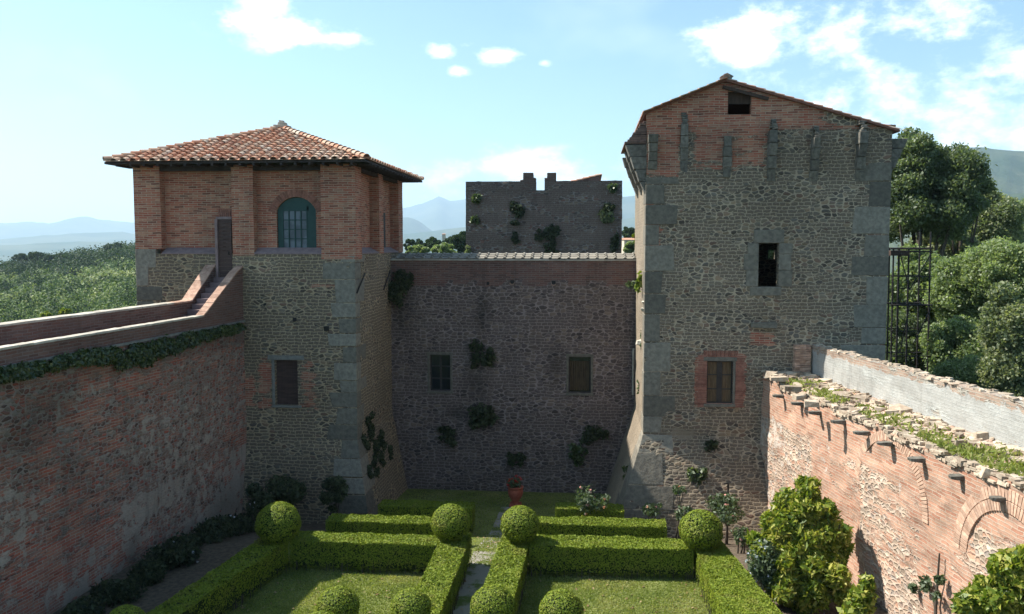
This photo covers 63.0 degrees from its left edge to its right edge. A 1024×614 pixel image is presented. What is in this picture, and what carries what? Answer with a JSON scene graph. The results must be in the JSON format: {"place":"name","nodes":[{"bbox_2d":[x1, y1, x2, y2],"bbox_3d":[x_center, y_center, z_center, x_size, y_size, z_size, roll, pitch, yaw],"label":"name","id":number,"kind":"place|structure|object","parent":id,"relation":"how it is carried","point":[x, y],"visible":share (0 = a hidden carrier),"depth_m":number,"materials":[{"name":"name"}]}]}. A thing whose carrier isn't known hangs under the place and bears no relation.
{"place":"outdoors","nodes":[
{"label":"outdoors","id":0,"kind":"place"},
{"bbox_2d":[33,276,124,317],"bbox_3d":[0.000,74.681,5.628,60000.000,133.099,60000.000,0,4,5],"label":"ground","id":1,"kind":"structure","parent":0,"point":[89,304],"depth_m":230.22,"materials":[{"name":"green plant"}]},
{"bbox_2d":[0,240,134,278],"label":"woodland","id":2,"kind":"object","parent":1,"relation":"on","point":[102,253],"visible":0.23,"depth_m":377.98,"materials":[{"name":"green plant"}]},
{"bbox_2d":[0,253,137,322],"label":"woodland","id":3,"kind":"object","parent":1,"relation":"on","point":[102,299],"visible":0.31,"depth_m":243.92,"materials":[{"name":"green plant"}]},
{"bbox_2d":[0,264,246,613],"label":"rampart wall","id":4,"kind":"structure","parent":1,"relation":"on","point":[107,472],"depth_m":25.26,"materials":[{"name":"brick"}]},
{"bbox_2d":[0,323,246,384],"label":"ivy","id":5,"kind":"object","parent":4,"relation":"attached to","point":[143,355],"visible":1,"depth_m":25.15,"materials":[{"name":"green plant"}]},
{"bbox_2d":[403,239,422,250],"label":"broadleaf tree","id":6,"kind":"object","parent":1,"relation":"on","point":[409,242],"visible":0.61,"depth_m":171.42,"materials":[{"name":"green plant"}]},
{"bbox_2d":[405,244,430,252],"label":"broadleaf tree","id":7,"kind":"object","parent":1,"relation":"on","point":[416,248],"visible":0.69,"depth_m":95.58,"materials":[{"name":"green plant"}]},
{"bbox_2d":[422,236,441,252],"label":"broadleaf tree","id":8,"kind":"object","parent":1,"relation":"on","point":[431,241],"visible":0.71,"depth_m":150.63,"materials":[{"name":"green plant"}]},
{"bbox_2d":[430,242,457,252],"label":"broadleaf tree","id":9,"kind":"object","parent":1,"relation":"on","point":[442,247],"visible":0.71,"depth_m":100.69,"materials":[{"name":"green plant"}]},
{"bbox_2d":[449,231,465,252],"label":"broadleaf tree","id":10,"kind":"object","parent":1,"relation":"on","point":[458,241],"visible":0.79,"depth_m":129.79,"materials":[{"name":"green plant"}]},
{"bbox_2d":[466,173,621,252],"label":"ruined tower","id":11,"kind":"structure","parent":1,"relation":"on","point":[571,208],"depth_m":59.71,"materials":[{"name":"stone"}]},
{"bbox_2d":[510,200,524,218],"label":"wall plant","id":12,"kind":"object","parent":11,"relation":"attached to","point":[519,210],"depth_m":59.65,"materials":[{"name":"green plant"}]},
{"bbox_2d":[534,226,553,241],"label":"wall plant","id":13,"kind":"object","parent":11,"relation":"attached to","point":[545,233],"depth_m":59.58,"materials":[{"name":"green plant"}]},
{"bbox_2d":[543,240,559,252],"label":"wall plant","id":14,"kind":"object","parent":11,"relation":"attached to","point":[552,248],"depth_m":59.64,"materials":[{"name":"green plant"}]},
{"bbox_2d":[547,223,561,241],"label":"wall plant","id":15,"kind":"object","parent":11,"relation":"attached to","point":[556,230],"depth_m":59.52,"materials":[{"name":"green plant"}]},
{"bbox_2d":[598,210,615,223],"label":"wall plant","id":16,"kind":"object","parent":11,"relation":"attached to","point":[607,218],"depth_m":59.05,"materials":[{"name":"green plant"}]},
{"bbox_2d":[600,202,615,214],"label":"wall plant","id":17,"kind":"object","parent":11,"relation":"attached to","point":[609,206],"depth_m":59.02,"materials":[{"name":"green plant"}]},
{"bbox_2d":[610,231,619,252],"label":"wall plant","id":18,"kind":"object","parent":11,"relation":"attached to","point":[614,240],"depth_m":59.18,"materials":[{"name":"green plant"}]},
{"bbox_2d":[622,226,634,237],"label":"broadleaf tree","id":19,"kind":"object","parent":1,"relation":"on","point":[627,232],"visible":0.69,"depth_m":186.34,"materials":[{"name":"green plant"}]},
{"bbox_2d":[623,241,634,252],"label":"broadleaf tree","id":20,"kind":"object","parent":1,"relation":"on","point":[629,247],"visible":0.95,"depth_m":83.68,"materials":[{"name":"green plant"}]},
{"bbox_2d":[760,343,1023,613],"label":"rampart wall","id":21,"kind":"structure","parent":1,"relation":"on","point":[912,506],"depth_m":22.70,"materials":[{"name":"brick"}]},
{"bbox_2d":[783,377,1023,479],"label":"grass","id":22,"kind":"structure","parent":21,"relation":"on","point":[1012,466],"depth_m":20.56,"materials":[{"name":"green plant"}]},
{"bbox_2d":[885,308,930,370],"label":"broadleaf tree","id":23,"kind":"object","parent":1,"relation":"on","point":[911,346],"visible":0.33,"depth_m":44.93,"materials":[{"name":"green plant"}]},
{"bbox_2d":[885,232,931,371],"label":"scaffolding","id":24,"kind":"object","parent":1,"relation":"on","point":[899,252],"visible":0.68,"depth_m":40.09,"materials":[{"name":"metal"}]},
{"bbox_2d":[887,241,944,324],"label":"broadleaf tree","id":25,"kind":"object","parent":1,"relation":"on","point":[913,270],"visible":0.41,"depth_m":47.24,"materials":[{"name":"green plant"}]},
{"bbox_2d":[897,234,980,325],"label":"broadleaf tree","id":26,"kind":"object","parent":1,"relation":"on","point":[948,251],"visible":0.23,"depth_m":55.73,"materials":[{"name":"green plant"}]},
{"bbox_2d":[889,126,997,259],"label":"oak tree","id":27,"kind":"object","parent":1,"relation":"on","point":[934,189],"visible":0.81,"depth_m":50.23,"materials":[{"name":"green plant"}]},
{"bbox_2d":[918,314,984,374],"bbox_3d":[21.563,5.378,40.755,3.620,10.116,3.540,2,5,26],"label":"broadleaf tree","id":28,"kind":"object","parent":1,"relation":"on","point":[955,336],"visible":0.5,"depth_m":39.74,"materials":[{"name":"green plant"}]},
{"bbox_2d":[921,245,988,323],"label":"broadleaf tree","id":29,"kind":"object","parent":1,"relation":"on","point":[950,296],"visible":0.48,"depth_m":43.13,"materials":[{"name":"green plant"}]},
{"bbox_2d":[929,353,988,387],"bbox_3d":[17.207,6.388,32.072,2.508,9.335,2.308,0,4,5],"label":"bay tree","id":30,"kind":"object","parent":1,"relation":"on","point":[961,370],"visible":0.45,"depth_m":31.35,"materials":[{"name":"green plant"}]},
{"bbox_2d":[952,176,996,255],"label":"oak tree","id":31,"kind":"object","parent":1,"relation":"on","point":[988,186],"visible":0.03,"depth_m":54.45,"materials":[{"name":"green plant"}]},
{"bbox_2d":[956,235,1023,303],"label":"broadleaf tree","id":32,"kind":"object","parent":1,"relation":"on","point":[997,260],"visible":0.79,"depth_m":41.22,"materials":[{"name":"green plant"}]},
{"bbox_2d":[966,188,1023,243],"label":"olive green tree","id":33,"kind":"object","parent":1,"relation":"on","point":[1000,218],"visible":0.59,"depth_m":59.15,"materials":[{"name":"green plant"}]},
{"bbox_2d":[972,280,1023,396],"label":"bay tree","id":34,"kind":"object","parent":1,"relation":"on","point":[1001,333],"visible":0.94,"depth_m":28.32,"materials":[{"name":"green plant"}]},
{"bbox_2d":[0,196,465,238],"bbox_3d":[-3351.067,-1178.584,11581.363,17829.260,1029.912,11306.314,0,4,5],"label":"mountains","id":35,"kind":"structure","parent":0,"point":[438,213],"depth_m":11935.25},
{"bbox_2d":[0,196,634,244],"bbox_3d":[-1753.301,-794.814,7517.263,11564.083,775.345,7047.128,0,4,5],"label":"hills","id":36,"kind":"structure","parent":0,"point":[411,225],"depth_m":7778.31,"materials":[{"name":"blue"}]},
{"bbox_2d":[0,217,634,261],"bbox_3d":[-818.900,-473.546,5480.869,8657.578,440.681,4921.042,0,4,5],"label":"hills","id":37,"kind":"structure","parent":0,"point":[6,251],"depth_m":5587.98,"materials":[{"name":"blue"}]},
{"bbox_2d":[222,489,710,613],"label":"lawn","id":38,"kind":"structure","parent":0,"point":[499,504],"depth_m":25.05,"materials":[{"name":"green plant"}]},
{"bbox_2d":[53,532,259,613],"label":"flower bed","id":39,"kind":"object","parent":38,"relation":"on","point":[213,555],"visible":0.2,"depth_m":25.47,"materials":[{"name":"soil"}]},
{"bbox_2d":[59,595,105,613],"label":"shrub","id":40,"kind":"object","parent":39,"relation":"on","point":[88,604],"visible":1,"depth_m":22.20,"materials":[{"name":"green plant"}]},
{"bbox_2d":[87,574,147,608],"bbox_3d":[-11.142,8.028,23.446,1.665,0.890,1.290,0,4,5],"label":"shrub","id":41,"kind":"object","parent":39,"relation":"on","point":[113,591],"visible":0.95,"depth_m":23.31,"materials":[{"name":"green plant"}]},
{"bbox_2d":[126,557,167,585],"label":"shrub","id":42,"kind":"object","parent":39,"relation":"on","point":[149,572],"visible":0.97,"depth_m":24.49,"materials":[{"name":"green plant"}]},
{"bbox_2d":[142,541,202,569],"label":"shrub","id":43,"kind":"object","parent":39,"relation":"on","point":[184,554],"visible":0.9,"depth_m":25.79,"materials":[{"name":"green plant"}]},
{"bbox_2d":[162,531,202,548],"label":"shrub","id":44,"kind":"object","parent":39,"relation":"on","point":[183,539],"visible":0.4,"depth_m":27.15,"materials":[{"name":"green plant"}]},
{"bbox_2d":[189,515,235,544],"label":"shrub","id":45,"kind":"object","parent":39,"relation":"on","point":[212,529],"visible":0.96,"depth_m":28.29,"materials":[{"name":"green plant"}]},
{"bbox_2d":[219,513,254,537],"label":"shrub","id":46,"kind":"object","parent":39,"relation":"on","point":[241,527],"visible":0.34,"depth_m":29.55,"materials":[{"name":"green plant"}]},
{"bbox_2d":[245,482,275,520],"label":"shrub","id":47,"kind":"object","parent":39,"relation":"on","point":[259,497],"visible":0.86,"depth_m":30.53,"materials":[{"name":"green plant"}]},
{"bbox_2d":[265,474,307,506],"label":"shrub","id":48,"kind":"object","parent":39,"relation":"on","point":[290,490],"visible":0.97,"depth_m":31.27,"materials":[{"name":"green plant"}]},
{"bbox_2d":[146,538,289,613],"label":"hedge","id":49,"kind":"object","parent":38,"relation":"on","point":[236,578],"visible":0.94,"depth_m":22.98,"materials":[{"name":"green plant"}]},
{"bbox_2d":[109,604,145,613],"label":"topiary ball","id":50,"kind":"object","parent":49,"relation":"on","point":[127,609],"visible":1,"depth_m":18.65,"materials":[{"name":"green plant"}]},
{"bbox_2d":[254,501,301,543],"bbox_3d":[-7.154,6.630,25.596,1.402,1.325,1.358,0,4,5],"label":"topiary ball","id":51,"kind":"object","parent":49,"relation":"on","point":[277,522],"visible":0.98,"depth_m":25.17,"materials":[{"name":"green plant"}]},
{"bbox_2d":[102,120,423,523],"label":"corner tower","id":52,"kind":"structure","parent":38,"relation":"on","point":[304,229],"depth_m":33.23,"materials":[{"name":"grey stone"}]},
{"bbox_2d":[214,217,231,276],"bbox_3d":[-11.391,-2.351,33.066,0.680,2.446,0.176,0,4,5],"label":"door","id":53,"kind":"structure","parent":52,"relation":"in","point":[223,225],"depth_m":33.03,"materials":[{"name":"brown wood"}]},
{"bbox_2d":[278,197,316,247],"bbox_3d":[-8.546,-3.330,33.252,1.611,2.070,0.062,0,4,5],"label":"window","id":54,"kind":"structure","parent":52,"relation":"in","point":[296,215],"depth_m":33.24,"materials":[{"name":"green paint"}]},
{"bbox_2d":[361,411,393,479],"bbox_3d":[-5.739,5.691,35.536,0.702,2.725,4.134,0,4,5],"label":"ivy","id":55,"kind":"object","parent":52,"relation":"attached to","point":[379,442],"visible":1,"depth_m":34.97,"materials":[{"name":"green plant"}]},
{"bbox_2d":[250,524,326,532],"bbox_3d":[-8.018,8.372,31.871,4.400,0.629,3.400,0,4,5],"label":"flower bed","id":56,"kind":"object","parent":38,"relation":"on","point":[312,527],"visible":0.15,"depth_m":32.11,"materials":[{"name":"soil"}]},
{"bbox_2d":[235,513,257,531],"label":"shrub","id":57,"kind":"object","parent":56,"relation":"on","point":[248,516],"visible":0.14,"depth_m":30.63,"materials":[{"name":"green plant"}]},
{"bbox_2d":[318,475,349,513],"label":"shrub","id":58,"kind":"object","parent":56,"relation":"on","point":[337,487],"visible":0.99,"depth_m":31.47,"materials":[{"name":"green plant"}]},
{"bbox_2d":[289,530,439,573],"bbox_3d":[-4.494,7.581,25.851,4.652,1.038,0.965,0,4,5],"label":"hedge","id":59,"kind":"object","parent":38,"relation":"on","point":[372,551],"visible":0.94,"depth_m":25.49,"materials":[{"name":"green plant"}]},
{"bbox_2d":[325,513,433,535],"bbox_3d":[-4.090,7.603,28.358,4.411,0.975,0.823,0,4,5],"label":"hedge","id":60,"kind":"object","parent":38,"relation":"on","point":[380,523],"visible":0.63,"depth_m":28.11,"materials":[{"name":"green plant"}]},
{"bbox_2d":[377,499,475,532],"bbox_3d":[-3.210,7.920,31.450,3.613,1.178,0.870,0,4,5],"label":"hedge","id":61,"kind":"object","parent":38,"relation":"on","point":[414,507],"visible":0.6,"depth_m":31.18,"materials":[{"name":"green plant"}]},
{"bbox_2d":[416,532,471,613],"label":"hedge","id":62,"kind":"object","parent":38,"relation":"on","point":[441,580],"visible":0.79,"depth_m":23.25,"materials":[{"name":"green plant"}]},
{"bbox_2d":[390,587,431,613],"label":"topiary ball","id":63,"kind":"object","parent":62,"relation":"on","point":[411,600],"visible":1,"depth_m":19.34,"materials":[{"name":"green plant"}]},
{"bbox_2d":[430,503,469,541],"bbox_3d":[-1.883,6.626,25.641,1.234,1.170,1.228,0,4,5],"label":"topiary ball","id":64,"kind":"object","parent":62,"relation":"on","point":[450,522],"visible":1,"depth_m":25.25,"materials":[{"name":"green plant"}]},
{"bbox_2d":[238,535,701,613],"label":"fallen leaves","id":65,"kind":"object","parent":38,"relation":"on","point":[469,586],"visible":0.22,"depth_m":24.16,"materials":[{"name":"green plant"}]},
{"bbox_2d":[482,534,529,613],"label":"hedge","id":66,"kind":"object","parent":38,"relation":"on","point":[509,566],"visible":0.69,"depth_m":23.66,"materials":[{"name":"green plant"}]},
{"bbox_2d":[470,584,515,613],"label":"topiary ball","id":67,"kind":"object","parent":66,"relation":"on","point":[493,599],"visible":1,"depth_m":19.35,"materials":[{"name":"green plant"}]},
{"bbox_2d":[500,505,539,543],"bbox_3d":[0.258,6.638,25.477,1.232,1.152,1.224,0,4,5],"label":"topiary ball","id":68,"kind":"object","parent":66,"relation":"on","point":[520,524],"visible":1,"depth_m":25.10,"materials":[{"name":"green plant"}]},
{"bbox_2d":[390,252,636,493],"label":"curtain wall","id":69,"kind":"structure","parent":38,"relation":"on","point":[556,331],"depth_m":38.48,"materials":[{"name":"stone"}]},
{"bbox_2d":[388,268,413,308],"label":"wall plant","id":70,"kind":"object","parent":69,"relation":"attached to","point":[397,286],"depth_m":38.12,"materials":[{"name":"green plant"}]},
{"bbox_2d":[430,355,450,390],"bbox_3d":[-3.319,3.045,39.007,0.973,1.708,0.060,0,4,5],"label":"window","id":71,"kind":"structure","parent":69,"relation":"in","point":[439,364],"depth_m":39.01,"materials":[{"name":"paint"}]},
{"bbox_2d":[437,425,457,448],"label":"wall plant","id":72,"kind":"object","parent":69,"relation":"attached to","point":[448,434],"depth_m":38.73,"materials":[{"name":"green plant"}]},
{"bbox_2d":[466,402,499,429],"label":"wall plant","id":73,"kind":"object","parent":69,"relation":"attached to","point":[481,415],"depth_m":38.51,"materials":[{"name":"green plant"}]},
{"bbox_2d":[468,339,497,369],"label":"wall plant","id":74,"kind":"object","parent":69,"relation":"attached to","point":[486,360],"depth_m":38.34,"materials":[{"name":"green plant"}]},
{"bbox_2d":[506,451,526,467],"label":"wall plant","id":75,"kind":"object","parent":69,"relation":"attached to","point":[518,456],"depth_m":38.56,"materials":[{"name":"green plant"}]},
{"bbox_2d":[568,442,587,467],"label":"wall plant","id":76,"kind":"object","parent":69,"relation":"attached to","point":[576,451],"depth_m":38.26,"materials":[{"name":"green plant"}]},
{"bbox_2d":[568,357,590,392],"bbox_3d":[3.112,3.096,38.386,1.020,1.682,0.060,0,4,5],"label":"window","id":77,"kind":"structure","parent":69,"relation":"in","point":[570,358],"depth_m":38.37,"materials":[{"name":"paint"}]},
{"bbox_2d":[578,425,608,444],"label":"wall plant","id":78,"kind":"object","parent":69,"relation":"attached to","point":[592,433],"depth_m":38.10,"materials":[{"name":"green plant"}]},
{"bbox_2d":[506,475,523,506],"bbox_3d":[0.102,7.981,36.041,0.784,1.318,0.741,-1,5,-17],"label":"flower urn","id":79,"kind":"object","parent":38,"relation":"on","point":[515,489],"visible":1,"depth_m":35.85,"materials":[{"name":"ceramic"}]},
{"bbox_2d":[555,502,624,518],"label":"hedge","id":80,"kind":"object","parent":38,"relation":"on","point":[570,509],"visible":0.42,"depth_m":29.99,"materials":[{"name":"green plant"}]},
{"bbox_2d":[574,483,610,514],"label":"rose bush","id":81,"kind":"object","parent":38,"relation":"on","point":[587,502],"visible":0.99,"depth_m":29.72,"materials":[{"name":"green plant"}]},
{"bbox_2d":[537,515,666,538],"bbox_3d":[2.995,7.642,28.094,4.358,1.037,0.864,0,4,5],"label":"hedge","id":82,"kind":"object","parent":38,"relation":"on","point":[609,526],"visible":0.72,"depth_m":27.80,"materials":[{"name":"green plant"}]},
{"bbox_2d":[528,534,693,579],"bbox_3d":[2.994,7.607,25.427,4.952,1.050,1.164,0,4,5],"label":"hedge","id":83,"kind":"object","parent":38,"relation":"on","point":[586,554],"visible":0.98,"depth_m":25.04,"materials":[{"name":"green plant"}]},
{"bbox_2d":[673,538,747,544],"bbox_3d":[5.463,8.546,31.061,8.600,0.390,2.200,0,4,5],"label":"flower bed","id":84,"kind":"object","parent":38,"relation":"on","point":[731,542],"visible":0.04,"depth_m":30.34,"materials":[{"name":"soil"}]},
{"bbox_2d":[641,502,662,518],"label":"rose bush","id":85,"kind":"object","parent":84,"relation":"on","point":[648,509],"visible":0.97,"depth_m":29.79,"materials":[{"name":"green plant"}]},
{"bbox_2d":[672,485,686,538],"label":"rose bush","id":86,"kind":"object","parent":84,"relation":"on","point":[677,489],"visible":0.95,"depth_m":30.16,"materials":[{"name":"green plant"}]},
{"bbox_2d":[674,505,693,538],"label":"rose bush","id":87,"kind":"object","parent":84,"relation":"on","point":[681,514],"visible":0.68,"depth_m":29.83,"materials":[{"name":"green plant"}]},
{"bbox_2d":[692,541,782,613],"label":"hedge","id":88,"kind":"object","parent":38,"relation":"on","point":[728,583],"visible":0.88,"depth_m":22.39,"materials":[{"name":"green plant"}]},
{"bbox_2d":[678,509,722,551],"bbox_3d":[5.640,6.676,24.982,1.326,1.247,1.329,0,4,5],"label":"topiary ball","id":89,"kind":"object","parent":88,"relation":"on","point":[701,529],"visible":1,"depth_m":24.56,"materials":[{"name":"green plant"}]},
{"bbox_2d":[606,73,907,539],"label":"gabled tower","id":90,"kind":"structure","parent":38,"relation":"on","point":[733,181],"depth_m":31.28,"materials":[{"name":"stone"}]},
{"bbox_2d":[633,271,641,293],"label":"wall plant","id":91,"kind":"object","parent":90,"relation":"attached to","point":[638,284],"depth_m":33.51,"materials":[{"name":"green plant"}]},
{"bbox_2d":[686,467,708,485],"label":"wall plant","id":92,"kind":"object","parent":90,"relation":"attached to","point":[691,471],"depth_m":31.52,"materials":[{"name":"green plant"}]},
{"bbox_2d":[704,439,718,452],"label":"wall plant","id":93,"kind":"object","parent":90,"relation":"attached to","point":[711,444],"depth_m":31.69,"materials":[{"name":"green plant"}]},
{"bbox_2d":[706,361,732,402],"bbox_3d":[7.900,2.847,31.849,0.963,1.635,0.060,0,4,5],"label":"window","id":94,"kind":"structure","parent":90,"relation":"in","point":[719,374],"depth_m":31.82,"materials":[{"name":"paint"}]},
{"bbox_2d":[726,545,888,613],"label":"flower bed","id":95,"kind":"object","parent":38,"relation":"on","point":[741,558],"visible":0.09,"depth_m":23.14,"materials":[{"name":"soil"}]},
{"bbox_2d":[705,492,744,544],"bbox_3d":[7.493,7.529,29.338,1.428,1.935,1.730,0,4,5],"label":"rose bush","id":96,"kind":"object","parent":95,"relation":"on","point":[726,511],"visible":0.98,"depth_m":29.27,"materials":[{"name":"green plant"}]},
{"bbox_2d":[730,526,750,553],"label":"rose bush","id":97,"kind":"object","parent":95,"relation":"on","point":[740,534],"visible":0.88,"depth_m":27.54,"materials":[{"name":"green plant"}]},
{"bbox_2d":[744,538,781,591],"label":"plumbago bush","id":98,"kind":"object","parent":95,"relation":"on","point":[759,570],"visible":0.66,"depth_m":22.85,"materials":[{"name":"green plant"}]},
{"bbox_2d":[745,474,855,613],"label":"laurel bush","id":99,"kind":"object","parent":95,"relation":"on","point":[806,530],"visible":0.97,"depth_m":23.00,"materials":[{"name":"green plant"}]},
{"bbox_2d":[836,571,879,613],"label":"climbing shrub","id":100,"kind":"object","parent":95,"relation":"on","point":[861,599],"visible":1,"depth_m":19.26,"materials":[{"name":"green plant"}]},
{"bbox_2d":[907,553,946,613],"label":"vine","id":101,"kind":"object","parent":95,"relation":"on","point":[925,582],"visible":1,"depth_m":20.23,"materials":[{"name":"green plant"}]},
{"bbox_2d":[949,543,1023,613],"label":"laurel bush","id":102,"kind":"object","parent":95,"relation":"on","point":[999,589],"visible":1,"depth_m":15.18,"materials":[{"name":"green plant"}]},
{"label":"hedge","id":103,"kind":"object","parent":38,"relation":"on","visible":0},
{"bbox_2d":[315,585,359,613],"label":"topiary ball","id":104,"kind":"object","parent":103,"relation":"on","point":[338,599],"visible":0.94,"depth_m":19.34,"materials":[{"name":"green plant"}]},
{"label":"hedge","id":105,"kind":"object","parent":38,"relation":"on","visible":0},
{"bbox_2d":[539,588,583,613],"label":"topiary ball","id":106,"kind":"object","parent":105,"relation":"on","point":[559,601],"visible":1,"depth_m":19.17,"materials":[{"name":"green plant"}]},
{"bbox_2d":[451,507,510,613],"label":"path","id":107,"kind":"structure","parent":0,"point":[476,576],"depth_m":25.18,"materials":[{"name":"grey gravel"}]},
{"bbox_2d":[0,0,1023,222],"label":"sky","id":108,"kind":"structure","parent":0,"point":[451,94],"materials":[{"name":"blue"}]},
{"bbox_2d":[888,193,1023,274],"bbox_3d":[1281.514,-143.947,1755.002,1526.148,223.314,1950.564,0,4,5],"label":"hills","id":109,"kind":"structure","parent":0,"point":[1018,195],"depth_m":1618.76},
{"bbox_2d":[890,147,1023,209],"bbox_3d":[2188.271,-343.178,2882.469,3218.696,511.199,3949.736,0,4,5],"label":"mountains","id":110,"kind":"structure","parent":0,"point":[1007,173],"depth_m":2902.41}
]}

